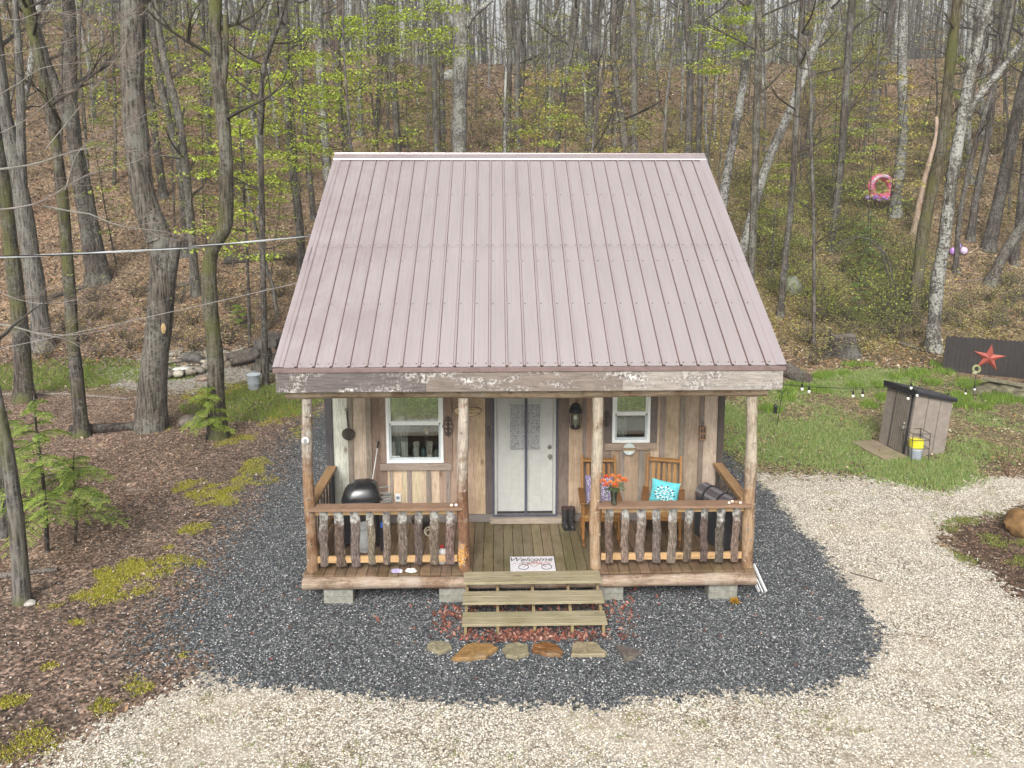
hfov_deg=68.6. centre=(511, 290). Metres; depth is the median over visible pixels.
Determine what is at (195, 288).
forest tree
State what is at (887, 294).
leafy shrub
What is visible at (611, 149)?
understorey sapling
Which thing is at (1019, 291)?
leafy shrub
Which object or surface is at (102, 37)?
forest tree
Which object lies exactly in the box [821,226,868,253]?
leafy shrub
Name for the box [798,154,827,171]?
leafy shrub
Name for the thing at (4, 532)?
bare tree
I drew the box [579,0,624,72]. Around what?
forest tree
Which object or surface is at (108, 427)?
fallen log
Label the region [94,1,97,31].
forest tree
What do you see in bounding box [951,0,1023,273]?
tree
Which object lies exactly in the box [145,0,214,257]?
forest tree
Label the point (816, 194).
leafy shrub
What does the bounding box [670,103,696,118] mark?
leafy shrub
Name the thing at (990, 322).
leafy shrub
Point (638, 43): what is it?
understorey sapling
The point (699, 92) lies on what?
tree
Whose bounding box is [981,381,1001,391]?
wall stone
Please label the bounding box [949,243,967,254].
balloon cluster
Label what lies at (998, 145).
leafy shrub
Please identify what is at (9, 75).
understorey sapling
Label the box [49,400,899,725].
gravel bed
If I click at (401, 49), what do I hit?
understorey sapling
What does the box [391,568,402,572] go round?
cloth rag
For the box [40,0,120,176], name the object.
forest tree
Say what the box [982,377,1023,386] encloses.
stone slab
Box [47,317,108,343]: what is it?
leafy shrub
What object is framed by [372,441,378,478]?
broom
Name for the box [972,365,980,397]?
garden stake
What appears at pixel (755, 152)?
tree
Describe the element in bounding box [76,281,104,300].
leafy shrub
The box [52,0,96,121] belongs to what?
forest tree
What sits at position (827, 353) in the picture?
leafy shrub
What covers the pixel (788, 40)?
forest tree
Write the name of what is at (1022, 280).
leafy shrub
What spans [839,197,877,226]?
leafy shrub
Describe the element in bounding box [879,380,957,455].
garden shed
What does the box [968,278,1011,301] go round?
leafy shrub
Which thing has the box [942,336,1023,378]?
dark panel
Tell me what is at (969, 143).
forest tree
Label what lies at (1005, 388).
wall stone
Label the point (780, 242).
leafy shrub
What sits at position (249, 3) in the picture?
forest tree
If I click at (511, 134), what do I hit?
leafy shrub
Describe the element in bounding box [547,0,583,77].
forest tree
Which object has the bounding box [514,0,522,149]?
tree
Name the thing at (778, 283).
leafy shrub
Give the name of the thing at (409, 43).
forest tree
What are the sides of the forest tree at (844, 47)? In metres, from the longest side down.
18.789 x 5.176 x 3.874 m
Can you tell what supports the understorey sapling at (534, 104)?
on the ground at (60, 703)
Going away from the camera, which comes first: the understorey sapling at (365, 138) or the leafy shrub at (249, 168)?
the understorey sapling at (365, 138)
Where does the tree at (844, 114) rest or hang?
on the ground at (60, 703)
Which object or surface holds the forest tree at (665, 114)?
on the ground at (60, 703)
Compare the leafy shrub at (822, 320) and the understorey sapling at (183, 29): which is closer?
the leafy shrub at (822, 320)
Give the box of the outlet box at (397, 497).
[395,494,400,501]
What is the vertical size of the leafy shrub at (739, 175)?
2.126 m
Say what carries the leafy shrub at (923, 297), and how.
on the ground at (60, 703)
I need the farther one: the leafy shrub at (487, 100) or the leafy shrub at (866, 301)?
the leafy shrub at (487, 100)
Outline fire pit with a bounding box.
[168,359,207,377]
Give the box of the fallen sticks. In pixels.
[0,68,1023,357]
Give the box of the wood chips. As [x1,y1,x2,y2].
[0,434,1023,767]
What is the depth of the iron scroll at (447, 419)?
11.53 m
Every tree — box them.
[0,0,37,403]
[0,0,56,353]
[0,0,165,438]
[0,0,206,539]
[0,1,8,38]
[0,250,110,606]
[1,0,62,126]
[2,0,59,125]
[7,0,112,284]
[18,0,62,111]
[23,0,114,145]
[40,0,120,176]
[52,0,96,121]
[62,0,119,287]
[84,0,108,99]
[85,0,119,90]
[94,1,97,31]
[99,0,215,297]
[100,0,203,184]
[101,0,120,70]
[103,0,151,53]
[120,0,181,433]
[139,0,309,440]
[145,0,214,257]
[145,5,168,198]
[151,0,205,127]
[153,0,317,386]
[160,0,200,123]
[163,0,253,81]
[168,0,185,73]
[181,3,239,162]
[188,0,236,45]
[197,34,305,319]
[199,0,228,120]
[202,0,276,122]
[228,0,239,30]
[237,0,302,147]
[240,0,246,41]
[240,1,272,72]
[243,0,292,216]
[256,0,296,72]
[260,0,324,220]
[261,2,310,108]
[275,0,305,273]
[290,0,336,142]
[292,0,384,163]
[313,0,370,49]
[314,0,345,188]
[325,0,353,152]
[331,0,386,94]
[349,1,378,53]
[355,0,364,136]
[359,0,402,151]
[361,0,401,63]
[372,0,385,151]
[384,0,423,135]
[385,0,401,152]
[394,0,411,61]
[394,1,447,107]
[396,0,421,85]
[404,1,484,103]
[407,0,438,152]
[410,0,481,94]
[437,4,445,152]
[438,0,493,152]
[447,0,497,119]
[459,0,521,152]
[468,8,484,53]
[469,0,491,86]
[487,0,517,64]
[491,0,543,132]
[493,0,522,152]
[505,0,568,152]
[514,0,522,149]
[516,0,547,123]
[516,0,585,112]
[522,0,581,129]
[525,0,579,152]
[526,0,533,64]
[528,0,551,64]
[531,0,586,104]
[531,1,549,64]
[535,0,565,63]
[536,0,580,94]
[543,0,641,152]
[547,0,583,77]
[548,0,623,127]
[559,0,618,60]
[564,0,646,152]
[566,0,693,152]
[570,0,643,152]
[573,0,670,152]
[578,0,586,62]
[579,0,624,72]
[585,0,622,152]
[601,0,649,135]
[601,0,661,78]
[622,0,682,68]
[624,0,682,84]
[625,0,642,100]
[628,0,682,106]
[630,0,637,152]
[637,7,651,65]
[638,0,651,87]
[642,0,668,63]
[656,0,727,136]
[663,2,673,65]
[666,0,693,152]
[670,1,737,169]
[675,1,704,110]
[680,0,711,36]
[691,0,704,52]
[694,0,820,279]
[695,0,734,152]
[697,2,744,140]
[705,2,727,64]
[707,2,743,65]
[708,0,735,57]
[716,0,738,66]
[720,0,797,210]
[729,0,791,74]
[733,0,787,212]
[740,0,850,258]
[747,0,831,317]
[754,3,879,352]
[761,16,788,144]
[763,0,789,63]
[765,0,797,63]
[767,0,857,157]
[771,0,786,60]
[790,0,822,63]
[809,0,938,177]
[816,0,879,109]
[817,0,881,214]
[820,0,846,75]
[825,0,894,252]
[828,1,868,63]
[829,1,856,63]
[831,14,854,85]
[854,0,864,75]
[855,0,897,97]
[857,1,898,90]
[858,0,888,104]
[859,0,874,64]
[860,10,876,54]
[861,0,897,130]
[887,0,908,218]
[891,0,940,63]
[891,0,958,140]
[894,0,928,58]
[896,0,923,51]
[903,0,1002,325]
[908,0,929,75]
[909,116,938,235]
[918,0,939,57]
[918,0,1023,184]
[921,0,1023,168]
[922,0,950,59]
[922,0,1023,353]
[929,2,972,107]
[931,0,973,70]
[934,0,1010,242]
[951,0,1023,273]
[958,2,1023,141]
[958,20,966,79]
[972,0,1023,210]
[973,0,1020,97]
[973,0,1023,252]
[981,0,1023,266]
[981,140,1023,287]
[984,0,999,91]
[989,0,1022,146]
[993,1,1023,68]
[1007,10,1022,62]
[1010,0,1022,84]
[1011,3,1023,51]
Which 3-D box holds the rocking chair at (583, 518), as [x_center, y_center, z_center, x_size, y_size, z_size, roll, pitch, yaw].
[1.324,3.141,11.332,0.630,1.124,0.968,0,8,2]
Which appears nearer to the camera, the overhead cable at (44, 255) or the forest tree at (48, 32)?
the overhead cable at (44, 255)
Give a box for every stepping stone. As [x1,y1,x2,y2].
[427,641,451,654]
[451,643,497,661]
[502,642,528,659]
[532,642,562,657]
[571,641,606,657]
[615,644,641,662]
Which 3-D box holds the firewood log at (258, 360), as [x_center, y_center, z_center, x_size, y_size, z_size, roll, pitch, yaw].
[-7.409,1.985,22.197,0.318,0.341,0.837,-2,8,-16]
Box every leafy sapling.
[108,15,210,237]
[148,71,258,244]
[170,41,303,347]
[176,26,304,198]
[231,27,359,276]
[268,13,416,160]
[313,0,433,150]
[392,0,492,152]
[501,64,583,152]
[556,117,636,152]
[615,102,704,152]
[677,0,765,192]
[738,152,823,276]
[778,4,847,189]
[794,50,891,209]
[850,37,923,164]
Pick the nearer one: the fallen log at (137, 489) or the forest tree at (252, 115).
the fallen log at (137, 489)
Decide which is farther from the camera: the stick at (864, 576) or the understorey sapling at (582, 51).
the understorey sapling at (582, 51)
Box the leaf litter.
[0,351,322,767]
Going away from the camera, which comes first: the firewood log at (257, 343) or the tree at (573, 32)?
the firewood log at (257, 343)
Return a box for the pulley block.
[699,415,706,439]
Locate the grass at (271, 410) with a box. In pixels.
[0,356,323,421]
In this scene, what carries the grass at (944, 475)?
on the ground at (60, 703)
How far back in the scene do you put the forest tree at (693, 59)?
51.59 m
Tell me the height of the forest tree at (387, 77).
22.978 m
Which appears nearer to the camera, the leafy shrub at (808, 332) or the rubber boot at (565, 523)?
the rubber boot at (565, 523)
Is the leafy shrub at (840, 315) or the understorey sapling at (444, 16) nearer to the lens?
the leafy shrub at (840, 315)
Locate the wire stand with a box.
[902,428,930,460]
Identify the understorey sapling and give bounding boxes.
[0,0,59,117]
[0,1,45,128]
[0,2,38,111]
[1,11,33,77]
[7,70,49,173]
[23,0,106,94]
[36,8,99,102]
[43,0,94,54]
[60,110,130,264]
[69,0,190,191]
[77,49,112,128]
[80,40,186,169]
[165,0,207,64]
[166,33,194,93]
[168,2,225,16]
[173,0,208,92]
[178,61,271,184]
[232,0,248,42]
[233,0,296,81]
[239,177,304,285]
[243,1,291,60]
[247,6,344,154]
[279,2,327,73]
[301,0,326,64]
[306,0,347,103]
[350,106,391,151]
[353,127,393,152]
[359,25,446,152]
[383,63,431,152]
[386,22,488,152]
[387,19,414,90]
[394,14,409,58]
[398,26,431,94]
[398,121,436,152]
[411,5,472,73]
[420,10,449,79]
[421,34,489,147]
[422,46,447,98]
[467,65,492,136]
[486,91,540,152]
[492,75,573,152]
[510,105,537,152]
[518,111,569,148]
[520,63,549,144]
[523,8,574,106]
[526,53,608,152]
[543,14,583,68]
[566,46,604,123]
[580,54,636,152]
[596,0,677,91]
[600,3,647,82]
[602,142,621,152]
[618,0,662,70]
[637,29,655,83]
[638,6,665,70]
[654,11,733,119]
[658,31,684,90]
[672,29,747,164]
[714,21,752,108]
[721,0,780,113]
[728,128,795,243]
[735,18,787,78]
[774,10,842,121]
[777,40,818,95]
[796,2,843,87]
[799,77,839,169]
[802,35,839,103]
[813,110,861,192]
[815,57,872,140]
[818,14,856,94]
[820,114,912,262]
[823,1,863,77]
[824,28,895,165]
[830,0,871,65]
[845,76,897,185]
[849,65,942,222]
[853,0,896,65]
[853,2,881,77]
[893,28,953,131]
[905,53,1004,171]
[906,98,936,169]
[915,120,986,204]
[934,48,959,108]
[954,0,1023,139]
[987,135,1023,243]
[998,22,1023,142]
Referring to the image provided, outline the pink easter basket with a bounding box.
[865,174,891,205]
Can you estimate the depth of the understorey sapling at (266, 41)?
38.55 m
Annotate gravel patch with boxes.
[97,345,271,394]
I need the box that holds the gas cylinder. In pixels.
[360,521,367,552]
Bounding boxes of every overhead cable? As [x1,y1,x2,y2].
[0,234,310,257]
[0,283,295,348]
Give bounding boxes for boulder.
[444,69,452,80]
[786,275,802,295]
[1003,508,1023,538]
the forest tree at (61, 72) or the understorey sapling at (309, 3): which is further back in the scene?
the understorey sapling at (309, 3)
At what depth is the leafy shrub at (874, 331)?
25.79 m
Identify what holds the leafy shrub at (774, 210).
on the ground at (60, 703)
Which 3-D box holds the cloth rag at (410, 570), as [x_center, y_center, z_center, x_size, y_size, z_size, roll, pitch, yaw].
[-1.378,3.836,10.268,0.172,0.063,0.088,0,8,-1]
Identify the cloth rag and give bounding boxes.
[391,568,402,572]
[405,568,417,572]
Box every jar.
[412,446,417,456]
[421,448,425,456]
[434,449,438,456]
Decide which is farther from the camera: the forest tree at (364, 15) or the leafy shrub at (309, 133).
the forest tree at (364, 15)
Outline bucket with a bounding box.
[908,437,923,459]
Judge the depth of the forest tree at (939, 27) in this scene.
69.74 m
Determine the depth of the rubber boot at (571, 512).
11.59 m
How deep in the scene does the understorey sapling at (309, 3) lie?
53.98 m
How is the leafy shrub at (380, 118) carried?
on the ground at (60, 703)
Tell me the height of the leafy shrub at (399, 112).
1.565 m
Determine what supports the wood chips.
on the ground at (60, 703)
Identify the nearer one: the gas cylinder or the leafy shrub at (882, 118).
the gas cylinder
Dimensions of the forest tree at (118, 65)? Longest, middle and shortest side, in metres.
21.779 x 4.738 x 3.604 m
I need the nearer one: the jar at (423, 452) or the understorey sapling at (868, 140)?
the jar at (423, 452)
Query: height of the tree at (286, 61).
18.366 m
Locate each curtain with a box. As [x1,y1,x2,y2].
[391,398,407,456]
[615,397,626,436]
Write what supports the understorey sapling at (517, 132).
on the ground at (60, 703)
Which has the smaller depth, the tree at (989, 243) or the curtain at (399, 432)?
the curtain at (399, 432)
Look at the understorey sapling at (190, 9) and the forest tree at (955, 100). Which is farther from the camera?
the understorey sapling at (190, 9)
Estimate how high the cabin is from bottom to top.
6.309 m
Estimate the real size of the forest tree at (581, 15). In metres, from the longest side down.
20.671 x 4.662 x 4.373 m
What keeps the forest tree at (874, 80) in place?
on the ground at (60, 703)
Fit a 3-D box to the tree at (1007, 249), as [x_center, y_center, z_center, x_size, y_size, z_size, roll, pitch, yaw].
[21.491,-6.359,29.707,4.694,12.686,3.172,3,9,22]
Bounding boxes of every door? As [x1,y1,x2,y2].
[492,398,557,516]
[887,390,913,453]
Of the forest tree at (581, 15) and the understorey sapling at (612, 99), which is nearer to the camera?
the understorey sapling at (612, 99)
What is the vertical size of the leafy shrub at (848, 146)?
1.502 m
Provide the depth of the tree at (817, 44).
28.17 m
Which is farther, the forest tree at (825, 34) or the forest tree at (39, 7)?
the forest tree at (825, 34)
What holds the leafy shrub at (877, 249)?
on the ground at (60, 703)
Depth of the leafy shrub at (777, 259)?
30.26 m
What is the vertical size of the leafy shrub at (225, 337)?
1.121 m
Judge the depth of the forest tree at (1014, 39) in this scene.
80.96 m
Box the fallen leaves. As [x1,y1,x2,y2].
[0,9,1023,368]
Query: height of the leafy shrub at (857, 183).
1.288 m
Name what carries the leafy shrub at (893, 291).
on the ground at (60, 703)
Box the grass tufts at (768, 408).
[757,358,1023,414]
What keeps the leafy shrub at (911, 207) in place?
on the ground at (60, 703)
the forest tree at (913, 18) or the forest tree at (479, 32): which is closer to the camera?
the forest tree at (913, 18)
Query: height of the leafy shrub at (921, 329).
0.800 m
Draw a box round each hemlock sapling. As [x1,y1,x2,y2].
[0,392,130,557]
[6,404,54,495]
[49,450,116,544]
[178,382,234,440]
[228,303,253,328]
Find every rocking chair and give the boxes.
[578,455,621,546]
[641,453,684,547]
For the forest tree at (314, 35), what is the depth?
40.84 m
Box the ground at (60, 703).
[0,11,1023,767]
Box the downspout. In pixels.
[753,563,766,593]
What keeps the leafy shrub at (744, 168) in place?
on the ground at (60, 703)
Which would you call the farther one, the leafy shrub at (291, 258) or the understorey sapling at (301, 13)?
the understorey sapling at (301, 13)
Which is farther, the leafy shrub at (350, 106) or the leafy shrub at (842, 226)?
the leafy shrub at (350, 106)
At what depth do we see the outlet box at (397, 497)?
11.70 m
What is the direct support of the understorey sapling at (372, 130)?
on the ground at (60, 703)
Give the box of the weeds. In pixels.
[79,472,1023,767]
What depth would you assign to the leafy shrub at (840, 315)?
26.78 m
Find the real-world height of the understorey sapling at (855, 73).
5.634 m
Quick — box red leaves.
[224,580,830,683]
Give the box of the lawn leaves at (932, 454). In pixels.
[724,366,1023,486]
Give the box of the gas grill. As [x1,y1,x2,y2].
[341,478,390,548]
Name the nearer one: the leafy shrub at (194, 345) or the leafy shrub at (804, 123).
the leafy shrub at (194, 345)
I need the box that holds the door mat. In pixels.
[510,556,555,570]
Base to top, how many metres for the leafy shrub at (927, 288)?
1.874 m
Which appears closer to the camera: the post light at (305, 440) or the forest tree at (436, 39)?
the post light at (305, 440)
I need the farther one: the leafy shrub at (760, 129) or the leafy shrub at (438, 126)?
the leafy shrub at (760, 129)
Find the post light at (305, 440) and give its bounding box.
[302,437,308,443]
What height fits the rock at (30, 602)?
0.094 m
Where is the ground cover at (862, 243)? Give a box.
[564,109,1023,352]
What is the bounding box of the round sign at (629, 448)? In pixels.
[623,443,635,454]
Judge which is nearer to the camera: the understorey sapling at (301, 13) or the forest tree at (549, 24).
the understorey sapling at (301, 13)
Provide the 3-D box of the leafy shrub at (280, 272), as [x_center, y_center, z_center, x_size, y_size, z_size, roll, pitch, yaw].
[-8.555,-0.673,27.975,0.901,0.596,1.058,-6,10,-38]
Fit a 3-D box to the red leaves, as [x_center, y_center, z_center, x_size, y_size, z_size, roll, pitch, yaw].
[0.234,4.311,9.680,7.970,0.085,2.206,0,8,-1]
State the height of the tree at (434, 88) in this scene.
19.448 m
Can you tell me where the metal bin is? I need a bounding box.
[246,371,260,389]
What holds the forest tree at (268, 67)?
on the ground at (60, 703)
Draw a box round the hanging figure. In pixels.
[423,425,429,447]
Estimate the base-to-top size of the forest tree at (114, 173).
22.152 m
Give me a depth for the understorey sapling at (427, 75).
50.80 m
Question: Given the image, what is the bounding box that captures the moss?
[0,379,318,766]
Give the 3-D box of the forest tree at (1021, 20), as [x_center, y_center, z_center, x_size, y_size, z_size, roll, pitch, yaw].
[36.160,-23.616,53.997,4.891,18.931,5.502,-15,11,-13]
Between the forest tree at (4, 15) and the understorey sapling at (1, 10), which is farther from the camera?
the forest tree at (4, 15)
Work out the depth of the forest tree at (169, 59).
41.23 m
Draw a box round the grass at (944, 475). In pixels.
[723,367,1023,494]
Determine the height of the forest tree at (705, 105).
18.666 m
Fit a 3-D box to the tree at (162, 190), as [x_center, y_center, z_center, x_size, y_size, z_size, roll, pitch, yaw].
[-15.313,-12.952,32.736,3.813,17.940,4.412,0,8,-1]
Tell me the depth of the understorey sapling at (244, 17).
63.88 m
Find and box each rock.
[24,599,35,605]
[177,414,206,428]
[180,352,203,362]
[195,375,206,381]
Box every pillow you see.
[585,475,612,503]
[649,478,680,500]
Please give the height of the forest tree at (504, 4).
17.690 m
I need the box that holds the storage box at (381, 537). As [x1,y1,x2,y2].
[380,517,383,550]
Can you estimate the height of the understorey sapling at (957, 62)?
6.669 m
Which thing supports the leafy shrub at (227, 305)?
on the ground at (60, 703)
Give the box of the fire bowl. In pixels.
[411,514,429,536]
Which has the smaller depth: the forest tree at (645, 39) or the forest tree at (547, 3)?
the forest tree at (645, 39)
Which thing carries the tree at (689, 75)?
on the ground at (60, 703)
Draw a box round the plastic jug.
[439,544,445,564]
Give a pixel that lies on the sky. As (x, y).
(497, 1)
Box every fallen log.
[0,567,57,578]
[2,393,129,399]
[49,284,86,298]
[68,422,132,434]
[124,489,154,490]
[144,283,189,291]
[184,460,204,466]
[224,252,296,263]
[781,361,811,383]
[829,123,895,141]
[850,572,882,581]
[899,341,930,352]
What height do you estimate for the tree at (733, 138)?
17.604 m
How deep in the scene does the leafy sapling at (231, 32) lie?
31.45 m
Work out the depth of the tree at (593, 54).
37.45 m
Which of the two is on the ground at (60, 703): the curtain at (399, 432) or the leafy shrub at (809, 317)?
the leafy shrub at (809, 317)
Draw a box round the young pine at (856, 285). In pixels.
[838,273,883,321]
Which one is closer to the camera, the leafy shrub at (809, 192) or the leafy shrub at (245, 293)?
the leafy shrub at (245, 293)
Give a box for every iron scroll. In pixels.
[442,416,453,436]
[603,411,610,426]
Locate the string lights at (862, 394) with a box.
[784,372,1019,399]
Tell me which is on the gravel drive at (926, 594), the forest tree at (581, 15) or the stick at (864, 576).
the stick at (864, 576)
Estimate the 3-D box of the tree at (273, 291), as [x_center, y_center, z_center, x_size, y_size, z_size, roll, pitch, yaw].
[-8.712,-3.708,25.037,4.781,9.756,3.218,7,11,42]
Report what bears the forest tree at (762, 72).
on the ground at (60, 703)
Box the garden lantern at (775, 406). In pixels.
[773,401,777,413]
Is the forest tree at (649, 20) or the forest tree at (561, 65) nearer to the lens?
the forest tree at (561, 65)
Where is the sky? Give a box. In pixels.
[9,0,1022,66]
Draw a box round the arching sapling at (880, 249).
[830,236,898,319]
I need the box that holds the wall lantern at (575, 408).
[569,403,581,429]
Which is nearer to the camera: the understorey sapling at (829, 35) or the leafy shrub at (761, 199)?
the leafy shrub at (761, 199)
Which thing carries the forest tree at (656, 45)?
on the ground at (60, 703)
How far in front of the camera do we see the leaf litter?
14.67 m
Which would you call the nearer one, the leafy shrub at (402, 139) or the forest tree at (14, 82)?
the forest tree at (14, 82)
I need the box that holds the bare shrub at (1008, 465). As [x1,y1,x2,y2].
[975,413,1023,477]
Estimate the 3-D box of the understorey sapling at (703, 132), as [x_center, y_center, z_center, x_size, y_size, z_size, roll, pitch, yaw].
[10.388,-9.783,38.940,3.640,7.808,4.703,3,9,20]
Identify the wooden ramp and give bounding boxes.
[851,440,906,460]
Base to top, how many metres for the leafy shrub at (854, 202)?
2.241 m
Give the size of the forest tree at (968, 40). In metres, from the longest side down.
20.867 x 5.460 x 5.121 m
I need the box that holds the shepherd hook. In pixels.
[777,390,787,423]
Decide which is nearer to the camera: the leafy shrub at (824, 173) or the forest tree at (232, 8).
the leafy shrub at (824, 173)
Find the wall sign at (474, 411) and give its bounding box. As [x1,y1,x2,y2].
[453,407,480,416]
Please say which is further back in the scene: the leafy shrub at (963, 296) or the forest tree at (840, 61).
the forest tree at (840, 61)
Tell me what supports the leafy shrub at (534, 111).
on the ground at (60, 703)
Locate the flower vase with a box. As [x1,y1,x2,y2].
[600,473,628,505]
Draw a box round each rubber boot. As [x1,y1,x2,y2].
[561,506,569,530]
[567,506,575,530]
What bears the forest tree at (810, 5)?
on the ground at (60, 703)
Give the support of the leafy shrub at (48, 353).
on the ground at (60, 703)
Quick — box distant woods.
[0,0,1023,87]
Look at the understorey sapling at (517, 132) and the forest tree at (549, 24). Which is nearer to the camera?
the understorey sapling at (517, 132)
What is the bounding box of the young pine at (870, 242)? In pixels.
[843,212,895,281]
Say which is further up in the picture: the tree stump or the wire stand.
the tree stump
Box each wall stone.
[970,386,992,395]
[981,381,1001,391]
[994,384,1023,393]
[1010,391,1023,398]
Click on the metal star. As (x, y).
(989, 357)
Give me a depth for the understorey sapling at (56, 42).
41.34 m
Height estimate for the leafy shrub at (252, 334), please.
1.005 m
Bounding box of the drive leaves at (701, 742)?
[71,474,1016,767]
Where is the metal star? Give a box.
[975,345,1004,369]
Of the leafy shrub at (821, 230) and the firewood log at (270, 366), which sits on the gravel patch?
the firewood log at (270, 366)
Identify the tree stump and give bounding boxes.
[823,333,861,359]
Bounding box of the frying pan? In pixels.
[342,408,354,440]
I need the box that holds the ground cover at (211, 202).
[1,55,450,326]
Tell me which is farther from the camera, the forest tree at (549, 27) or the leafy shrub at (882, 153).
the forest tree at (549, 27)
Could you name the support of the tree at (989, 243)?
on the ground at (60, 703)
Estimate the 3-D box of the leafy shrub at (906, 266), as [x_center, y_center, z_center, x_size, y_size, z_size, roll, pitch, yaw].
[15.588,-1.220,29.738,3.030,2.248,2.964,3,8,18]
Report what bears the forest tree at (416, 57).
on the ground at (60, 703)
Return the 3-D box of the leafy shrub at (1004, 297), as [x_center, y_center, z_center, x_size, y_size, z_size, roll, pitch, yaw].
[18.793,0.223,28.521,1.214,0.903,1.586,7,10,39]
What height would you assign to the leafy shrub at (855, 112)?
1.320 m
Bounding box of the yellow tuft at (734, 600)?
[730,597,740,603]
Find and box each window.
[385,398,443,462]
[612,397,650,442]
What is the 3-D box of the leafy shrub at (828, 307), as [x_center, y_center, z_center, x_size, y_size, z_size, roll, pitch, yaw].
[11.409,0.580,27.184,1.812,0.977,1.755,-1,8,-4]
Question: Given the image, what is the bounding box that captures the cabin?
[272,153,786,634]
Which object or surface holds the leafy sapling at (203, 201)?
on the ground at (60, 703)
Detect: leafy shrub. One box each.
[31,339,59,358]
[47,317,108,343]
[51,309,85,330]
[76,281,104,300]
[77,300,122,319]
[82,334,119,355]
[105,317,135,338]
[106,306,131,323]
[108,276,148,297]
[112,325,143,350]
[134,298,189,318]
[135,296,147,310]
[171,319,200,343]
[172,325,205,351]
[174,304,203,325]
[175,279,189,303]
[189,276,239,300]
[202,314,247,344]
[217,289,251,311]
[229,301,256,324]
[231,278,257,296]
[233,157,255,174]
[235,319,275,346]
[244,299,287,328]
[246,131,284,154]
[246,297,278,311]
[256,165,282,187]
[259,280,294,296]
[272,245,296,265]
[273,268,294,279]
[281,96,314,113]
[295,116,319,144]
[300,159,318,177]
[344,95,364,120]
[366,100,389,124]
[369,97,389,113]
[382,128,423,147]
[385,103,417,117]
[411,98,449,117]
[422,110,450,135]
[467,123,500,147]
[474,91,502,108]
[474,97,490,113]
[476,112,501,134]
[495,122,521,147]
[525,104,553,119]
[526,125,570,146]
[531,84,556,101]
[547,118,584,140]
[568,80,582,101]
[596,128,613,150]
[639,106,656,118]
[642,90,655,100]
[652,115,685,136]
[657,110,679,125]
[657,124,684,147]
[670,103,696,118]
[675,117,713,142]
[708,105,732,122]
[714,155,750,187]
[721,146,762,183]
[725,128,762,149]
[730,110,761,131]
[730,177,750,197]
[730,204,782,246]
[732,184,782,214]
[734,158,776,184]
[738,183,778,210]
[740,144,789,169]
[742,121,788,140]
[755,249,808,288]
[756,228,829,276]
[756,234,794,269]
[756,272,790,293]
[758,208,782,225]
[759,196,799,225]
[761,115,782,135]
[761,272,800,295]
[762,104,785,116]
[762,214,817,250]
[763,227,799,247]
[766,158,823,199]
[767,192,826,223]
[767,231,801,258]
[772,134,802,152]
[774,230,832,267]
[778,206,838,253]
[785,277,856,322]
[787,258,852,298]
[788,141,817,158]
[790,256,866,303]
[791,313,831,344]
[792,109,818,125]
[792,298,825,322]
[795,184,832,219]
[795,328,855,360]
[796,180,832,206]
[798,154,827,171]
[800,105,808,117]
[800,346,830,364]
[803,173,831,199]
[803,283,853,314]
[804,164,847,189]
[804,170,862,208]
[806,201,852,233]
[806,295,845,318]
[808,269,857,302]
[815,132,863,151]
[815,166,830,181]
[816,317,843,338]
[818,206,870,243]
[820,227,910,272]
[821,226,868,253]
[824,247,859,271]
[825,317,871,333]
[827,308,858,327]
[828,166,890,206]
[828,170,867,192]
[828,258,923,328]
[829,207,890,252]
[831,243,905,283]
[831,292,869,320]
[834,252,902,305]
[836,301,882,329]
[837,104,866,121]
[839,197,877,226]
[841,214,880,234]
[844,207,893,243]
[845,234,899,265]
[846,265,883,285]
[850,327,873,347]
[856,215,894,243]
[858,269,921,316]
[858,270,925,309]
[861,258,926,298]
[861,319,899,339]
[862,280,926,319]
[865,306,881,321]
[866,110,896,124]
[867,266,928,299]
[867,293,927,334]
[868,248,902,273]
[870,139,895,164]
[871,235,935,286]
[871,314,898,331]
[876,247,913,269]
[880,274,958,315]
[882,314,917,341]
[883,266,959,308]
[885,125,923,146]
[887,302,927,327]
[890,251,950,289]
[892,248,933,269]
[893,231,935,258]
[895,206,936,228]
[899,196,914,215]
[902,179,939,211]
[904,315,926,336]
[905,223,938,243]
[907,151,927,167]
[907,279,955,308]
[908,152,946,176]
[918,112,953,131]
[921,302,968,325]
[944,299,964,316]
[945,288,983,305]
[946,143,982,167]
[949,293,980,313]
[952,310,973,327]
[961,179,993,194]
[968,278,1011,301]
[971,125,1003,154]
[973,305,1009,329]
[982,297,1019,316]
[986,305,1023,326]
[987,277,1023,300]
[989,169,1018,196]
[990,155,1020,176]
[990,288,1023,307]
[992,266,1019,289]
[993,114,1006,131]
[1001,149,1021,168]
[1003,268,1023,283]
[1008,294,1023,317]
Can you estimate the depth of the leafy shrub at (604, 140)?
41.96 m
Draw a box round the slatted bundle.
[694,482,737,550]
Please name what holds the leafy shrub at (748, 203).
on the ground at (60, 703)
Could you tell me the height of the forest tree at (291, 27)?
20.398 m
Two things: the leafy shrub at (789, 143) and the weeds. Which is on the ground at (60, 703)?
the leafy shrub at (789, 143)
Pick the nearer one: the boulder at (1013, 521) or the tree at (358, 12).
the boulder at (1013, 521)
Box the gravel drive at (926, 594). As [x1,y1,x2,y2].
[0,466,1023,767]
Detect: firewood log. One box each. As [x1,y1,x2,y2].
[225,347,253,359]
[229,354,255,365]
[235,350,271,356]
[250,347,259,357]
[251,363,261,371]
[253,332,277,348]
[255,355,261,364]
[259,348,270,355]
[268,332,281,348]
[269,352,275,362]
[269,360,272,371]

